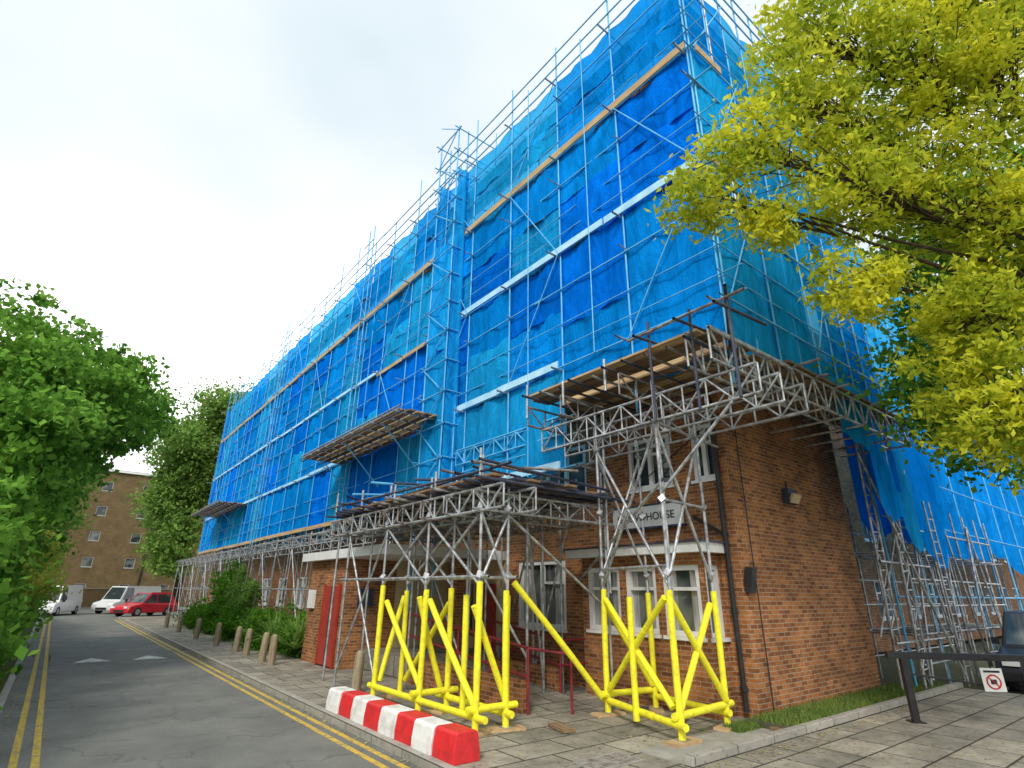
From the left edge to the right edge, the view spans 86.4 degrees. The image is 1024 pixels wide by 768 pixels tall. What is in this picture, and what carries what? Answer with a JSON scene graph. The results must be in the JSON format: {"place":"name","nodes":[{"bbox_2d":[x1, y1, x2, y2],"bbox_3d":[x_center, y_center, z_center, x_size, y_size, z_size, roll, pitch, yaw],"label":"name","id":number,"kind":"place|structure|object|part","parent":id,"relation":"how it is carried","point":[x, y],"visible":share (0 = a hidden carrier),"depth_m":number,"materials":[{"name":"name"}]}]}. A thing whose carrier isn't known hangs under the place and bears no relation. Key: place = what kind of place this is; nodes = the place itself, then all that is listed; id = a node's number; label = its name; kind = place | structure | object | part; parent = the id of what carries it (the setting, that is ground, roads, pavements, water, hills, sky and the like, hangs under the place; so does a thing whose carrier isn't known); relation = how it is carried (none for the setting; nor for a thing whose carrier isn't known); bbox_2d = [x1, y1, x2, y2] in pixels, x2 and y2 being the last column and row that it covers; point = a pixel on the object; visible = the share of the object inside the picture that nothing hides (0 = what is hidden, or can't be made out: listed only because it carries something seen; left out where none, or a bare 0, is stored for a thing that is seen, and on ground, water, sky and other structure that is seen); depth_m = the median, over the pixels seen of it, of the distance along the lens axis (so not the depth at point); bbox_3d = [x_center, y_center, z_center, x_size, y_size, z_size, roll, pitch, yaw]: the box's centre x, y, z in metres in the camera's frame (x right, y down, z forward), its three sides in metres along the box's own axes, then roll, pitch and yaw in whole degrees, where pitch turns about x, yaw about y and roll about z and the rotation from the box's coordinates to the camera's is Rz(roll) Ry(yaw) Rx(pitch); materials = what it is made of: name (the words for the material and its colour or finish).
{"place":"outdoors","nodes":[
{"label":"outdoors","id":0,"kind":"place"},
{"bbox_2d":[0,618,34,692],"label":"verge","id":1,"kind":"structure","parent":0,"point":[10,662],"depth_m":14.97,"materials":[{"name":"plant"}]},
{"bbox_2d":[0,462,66,710],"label":"hedge","id":2,"kind":"object","parent":1,"relation":"on","point":[14,616],"visible":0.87,"depth_m":9.93,"materials":[{"name":"green plant"}]},
{"bbox_2d":[15,529,81,610],"bbox_3d":[-16.098,6.144,18.377,2.619,3.142,7.333,19,-27,-39],"label":"flowering shrub","id":3,"kind":"object","parent":1,"relation":"on","point":[43,577],"visible":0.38,"depth_m":17.15,"materials":[{"name":"green plant"}]},
{"bbox_2d":[0,278,176,582],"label":"lime tree","id":4,"kind":"object","parent":1,"relation":"on","point":[66,378],"visible":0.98,"depth_m":13.81,"materials":[{"name":"green plant"}]},
{"bbox_2d":[9,343,190,557],"bbox_3d":[-17.020,3.702,20.461,12.510,11.299,5.646,-13,-25,31],"label":"lime tree","id":5,"kind":"object","parent":1,"relation":"on","point":[115,450],"visible":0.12,"depth_m":19.06,"materials":[{"name":"green plant"}]},
{"bbox_2d":[0,664,945,732],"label":"grass","id":6,"kind":"structure","parent":0,"point":[868,696],"depth_m":9.47,"materials":[{"name":"green plant"}]},
{"bbox_2d":[0,607,1023,767],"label":"road","id":7,"kind":"structure","parent":0,"point":[177,713],"depth_m":9.01,"materials":[{"name":"grey asphalt"}]},
{"bbox_2d":[39,585,82,615],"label":"parked van","id":8,"kind":"object","parent":7,"relation":"on","point":[72,602],"visible":0.59,"depth_m":41.16,"materials":[{"name":"white paint"}]},
{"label":"windows","id":9,"kind":"part","parent":8,"relation":"part of","materials":[{"name":"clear glass"}]},
{"bbox_2d":[50,649,181,665],"bbox_3d":[-12.306,8.409,16.887,3.150,0.060,3.500,16,-26,-35],"label":"speed hump","id":10,"kind":"object","parent":7,"relation":"on","point":[73,658],"visible":1,"depth_m":16.49,"materials":[{"name":"asphalt"}]},
{"bbox_2d":[91,586,160,612],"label":"parked van","id":11,"kind":"object","parent":7,"relation":"on","point":[115,595],"visible":0.42,"depth_m":44.88,"materials":[{"name":"white paint"}]},
{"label":"windows","id":12,"kind":"part","parent":11,"relation":"part of","materials":[{"name":"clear glass"}]},
{"bbox_2d":[109,592,177,616],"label":"parked car","id":13,"kind":"object","parent":7,"relation":"on","point":[138,604],"visible":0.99,"depth_m":41.14,"materials":[{"name":"red paint"}]},
{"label":"windows","id":14,"kind":"part","parent":13,"relation":"part of","materials":[{"name":"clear glass"}]},
{"bbox_2d":[7,620,409,767],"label":"road markings","id":15,"kind":"object","parent":7,"relation":"on","point":[15,753],"visible":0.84,"depth_m":9.18,"materials":[{"name":"yellow paint"}]},
{"bbox_2d":[0,617,963,767],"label":"kerb","id":16,"kind":"structure","parent":7,"relation":"on","point":[424,760],"depth_m":8.46,"materials":[{"name":"concrete"}]},
{"bbox_2d":[990,610,1023,690],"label":"parked car","id":17,"kind":"object","parent":7,"relation":"on","point":[1013,637],"visible":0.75,"depth_m":13.04,"materials":[{"name":"paint"}]},
{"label":"windows","id":18,"kind":"part","parent":17,"relation":"part of","materials":[{"name":"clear glass"}]},
{"bbox_2d":[0,0,1023,473],"label":"sky","id":19,"kind":"structure","parent":0,"point":[194,177],"materials":[{"name":"white"}]},
{"bbox_2d":[81,606,1001,689],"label":"ground","id":20,"kind":"structure","parent":0,"point":[889,670],"depth_m":16.98,"materials":[{"name":"soil"}]},
{"bbox_2d":[46,463,112,556],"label":"plane tree","id":21,"kind":"object","parent":20,"relation":"on","point":[74,519],"visible":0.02,"depth_m":53.75,"materials":[{"name":"green plant"}]},
{"bbox_2d":[54,469,215,589],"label":"brick flats","id":22,"kind":"structure","parent":20,"relation":"on","point":[104,558],"depth_m":69.67,"materials":[{"name":"brown brick"}]},
{"bbox_2d":[81,588,208,605],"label":"boundary wall","id":23,"kind":"structure","parent":20,"relation":"on","point":[91,596],"depth_m":61.19,"materials":[{"name":"brick"}]},
{"bbox_2d":[125,371,256,610],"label":"plane tree","id":24,"kind":"object","parent":20,"relation":"on","point":[178,494],"visible":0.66,"depth_m":49.27,"materials":[{"name":"green plant"}]},
{"bbox_2d":[123,616,1023,767],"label":"pavement","id":25,"kind":"structure","parent":0,"point":[959,712],"depth_m":8.09,"materials":[{"name":"grey concrete"}]},
{"bbox_2d":[164,612,170,627],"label":"bollard","id":26,"kind":"object","parent":25,"relation":"on","point":[166,623],"visible":1,"depth_m":28.03,"materials":[{"name":"beige concrete"}]},
{"bbox_2d":[176,615,183,631],"bbox_3d":[-15.405,11.109,25.299,0.203,0.752,0.199,16,-26,-35],"label":"bollard","id":27,"kind":"object","parent":25,"relation":"on","point":[179,624],"visible":0.92,"depth_m":25.23,"materials":[{"name":"beige concrete"}]},
{"bbox_2d":[193,618,201,638],"bbox_3d":[-12.801,9.961,22.210,0.205,0.753,0.199,16,-26,-35],"label":"bollard","id":28,"kind":"object","parent":25,"relation":"on","point":[197,628],"visible":1,"depth_m":22.14,"materials":[{"name":"beige concrete"}]},
{"bbox_2d":[213,622,221,645],"bbox_3d":[-10.601,9.013,19.658,0.207,0.753,0.199,16,-26,-35],"label":"bollard","id":29,"kind":"object","parent":25,"relation":"on","point":[217,636],"visible":1,"depth_m":19.58,"materials":[{"name":"beige concrete"}]},
{"bbox_2d":[232,626,242,651],"bbox_3d":[-8.947,8.314,17.776,0.204,0.752,0.199,16,-26,-35],"label":"bollard","id":30,"kind":"object","parent":25,"relation":"on","point":[237,641],"visible":1,"depth_m":17.71,"materials":[{"name":"beige concrete"}]},
{"bbox_2d":[172,558,306,657],"bbox_3d":[-12.015,9.470,23.670,3.380,4.226,19.837,16,-26,-35],"label":"shrub bed","id":31,"kind":"object","parent":25,"relation":"on","point":[213,613],"visible":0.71,"depth_m":22.17,"materials":[{"name":"green plant"}]},
{"bbox_2d":[220,564,266,613],"bbox_3d":[-12.307,9.867,24.814,1.535,3.214,4.853,16,-26,-35],"label":"bush","id":32,"kind":"object","parent":31,"relation":"in","point":[245,595],"visible":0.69,"depth_m":24.32,"materials":[{"name":"green plant"}]},
{"bbox_2d":[231,609,307,649],"bbox_3d":[-7.963,8.037,18.184,2.558,1.079,7.027,16,-26,-35],"label":"spiky plant","id":33,"kind":"object","parent":31,"relation":"on","point":[296,637],"visible":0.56,"depth_m":16.71,"materials":[{"name":"green plant"}]},
{"bbox_2d":[242,628,252,655],"bbox_3d":[-8.145,7.957,16.818,0.199,0.751,0.199,16,-26,-35],"label":"bollard","id":34,"kind":"object","parent":25,"relation":"on","point":[247,645],"visible":1,"depth_m":16.74,"materials":[{"name":"beige concrete"}]},
{"bbox_2d":[258,632,269,661],"bbox_3d":[-7.002,7.428,15.394,0.213,0.755,0.199,16,-26,-35],"label":"bollard","id":35,"kind":"object","parent":25,"relation":"on","point":[264,647],"visible":1,"depth_m":15.33,"materials":[{"name":"beige concrete"}]},
{"bbox_2d":[267,634,277,665],"bbox_3d":[-6.455,7.179,14.725,0.210,0.754,0.199,16,-26,-35],"label":"bollard","id":36,"kind":"object","parent":25,"relation":"on","point":[272,650],"visible":1,"depth_m":14.65,"materials":[{"name":"beige concrete"}]},
{"bbox_2d":[351,650,364,690],"bbox_3d":[-3.109,5.793,10.990,0.212,0.755,0.199,16,-26,-35],"label":"bollard","id":37,"kind":"object","parent":25,"relation":"on","point":[356,683],"visible":0.91,"depth_m":10.93,"materials":[{"name":"beige concrete"}]},
{"bbox_2d":[325,686,479,765],"bbox_3d":[-1.777,4.876,7.961,0.410,0.330,3.990,16,-26,-35],"label":"traffic barrier","id":38,"kind":"object","parent":25,"relation":"on","point":[453,744],"visible":1,"depth_m":7.28,"materials":[{"name":"red plastic"}]},
{"bbox_2d":[301,544,505,669],"bbox_3d":[-3.296,6.283,15.337,3.645,2.930,5.700,16,-26,-35],"label":"entrance porch","id":39,"kind":"object","parent":25,"relation":"on","point":[318,613],"visible":0.66,"depth_m":14.88,"materials":[{"name":"brown brick"}]},
{"bbox_2d":[363,645,587,713],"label":"entrance ramp","id":40,"kind":"structure","parent":25,"relation":"on","point":[552,697],"depth_m":10.85,"materials":[{"name":"grey concrete"}]},
{"bbox_2d":[206,81,759,717],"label":"facade wall","id":41,"kind":"structure","parent":25,"relation":"on","point":[622,467],"depth_m":12.48,"materials":[{"name":"brick"}]},
{"bbox_2d":[613,499,686,531],"bbox_3d":[2.829,2.783,11.431,0.092,0.500,1.850,16,-26,-35],"label":"house sign","id":42,"kind":"object","parent":41,"relation":"attached to","point":[652,514],"visible":0.55,"depth_m":11.26,"materials":[{"name":"white plastic"}]},
{"bbox_2d":[563,539,737,719],"bbox_3d":[2.520,4.583,10.521,0.840,2.800,3.520,16,-26,-35],"label":"bay window","id":43,"kind":"structure","parent":41,"relation":"attached to","point":[691,589],"depth_m":10.06,"materials":[{"name":"brick"}]},
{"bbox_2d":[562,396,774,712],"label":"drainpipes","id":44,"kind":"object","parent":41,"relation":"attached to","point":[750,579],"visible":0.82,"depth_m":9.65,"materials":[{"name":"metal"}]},
{"bbox_2d":[406,612,585,714],"bbox_3d":[0.002,5.665,11.534,2.580,1.446,4.926,16,-26,-35],"label":"handrail","id":45,"kind":"object","parent":25,"relation":"on","point":[528,654],"visible":0.49,"depth_m":10.83,"materials":[{"name":"red metal"}]},
{"bbox_2d":[168,0,1023,748],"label":"scaffolding","id":46,"kind":"object","parent":25,"relation":"on","point":[424,448],"visible":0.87,"depth_m":13.07,"materials":[{"name":"fabric"}]},
{"bbox_2d":[572,751,643,767],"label":"manhole cover","id":47,"kind":"object","parent":25,"relation":"on","point":[616,759],"visible":1,"depth_m":6.58,"materials":[{"name":"concrete"}]},
{"bbox_2d":[638,680,957,763],"bbox_3d":[5.843,5.824,9.697,10.200,0.170,0.768,16,-26,-35],"label":"planting strip","id":48,"kind":"object","parent":25,"relation":"on","point":[714,739],"visible":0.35,"depth_m":7.59,"materials":[{"name":"concrete"}]},
{"bbox_2d":[644,0,1023,496],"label":"locust tree","id":49,"kind":"object","parent":25,"relation":"on","point":[858,178],"visible":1,"depth_m":7.76,"materials":[{"name":"yellow plant"}]},
{"bbox_2d":[717,179,1023,713],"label":"side wall and roof","id":50,"kind":"structure","parent":25,"relation":"on","point":[819,642],"depth_m":11.30,"materials":[{"name":"brick"}]},
{"bbox_2d":[781,481,801,504],"bbox_3d":[5.843,2.259,11.379,0.400,0.470,0.238,16,-26,-35],"label":"wall lamp","id":51,"kind":"object","parent":50,"relation":"attached to","point":[791,496],"visible":1,"depth_m":11.28,"materials":[{"name":"metal"}]},
{"bbox_2d":[813,123,1023,494],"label":"lime tree","id":52,"kind":"object","parent":25,"relation":"on","point":[904,384],"visible":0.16,"depth_m":10.68,"materials":[{"name":"green plant"}]},
{"bbox_2d":[884,651,1023,723],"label":"barrier","id":53,"kind":"object","parent":25,"relation":"on","point":[902,658],"visible":1,"depth_m":9.01,"materials":[{"name":"black metal"}]},
{"bbox_2d":[979,658,1006,691],"bbox_3d":[7.800,4.723,8.857,0.320,0.490,0.029,-2,-21,8],"label":"prohibition sign","id":54,"kind":"object","parent":53,"relation":"attached to","point":[993,679],"visible":1,"depth_m":8.83,"materials":[{"name":"white plastic"}]}
]}

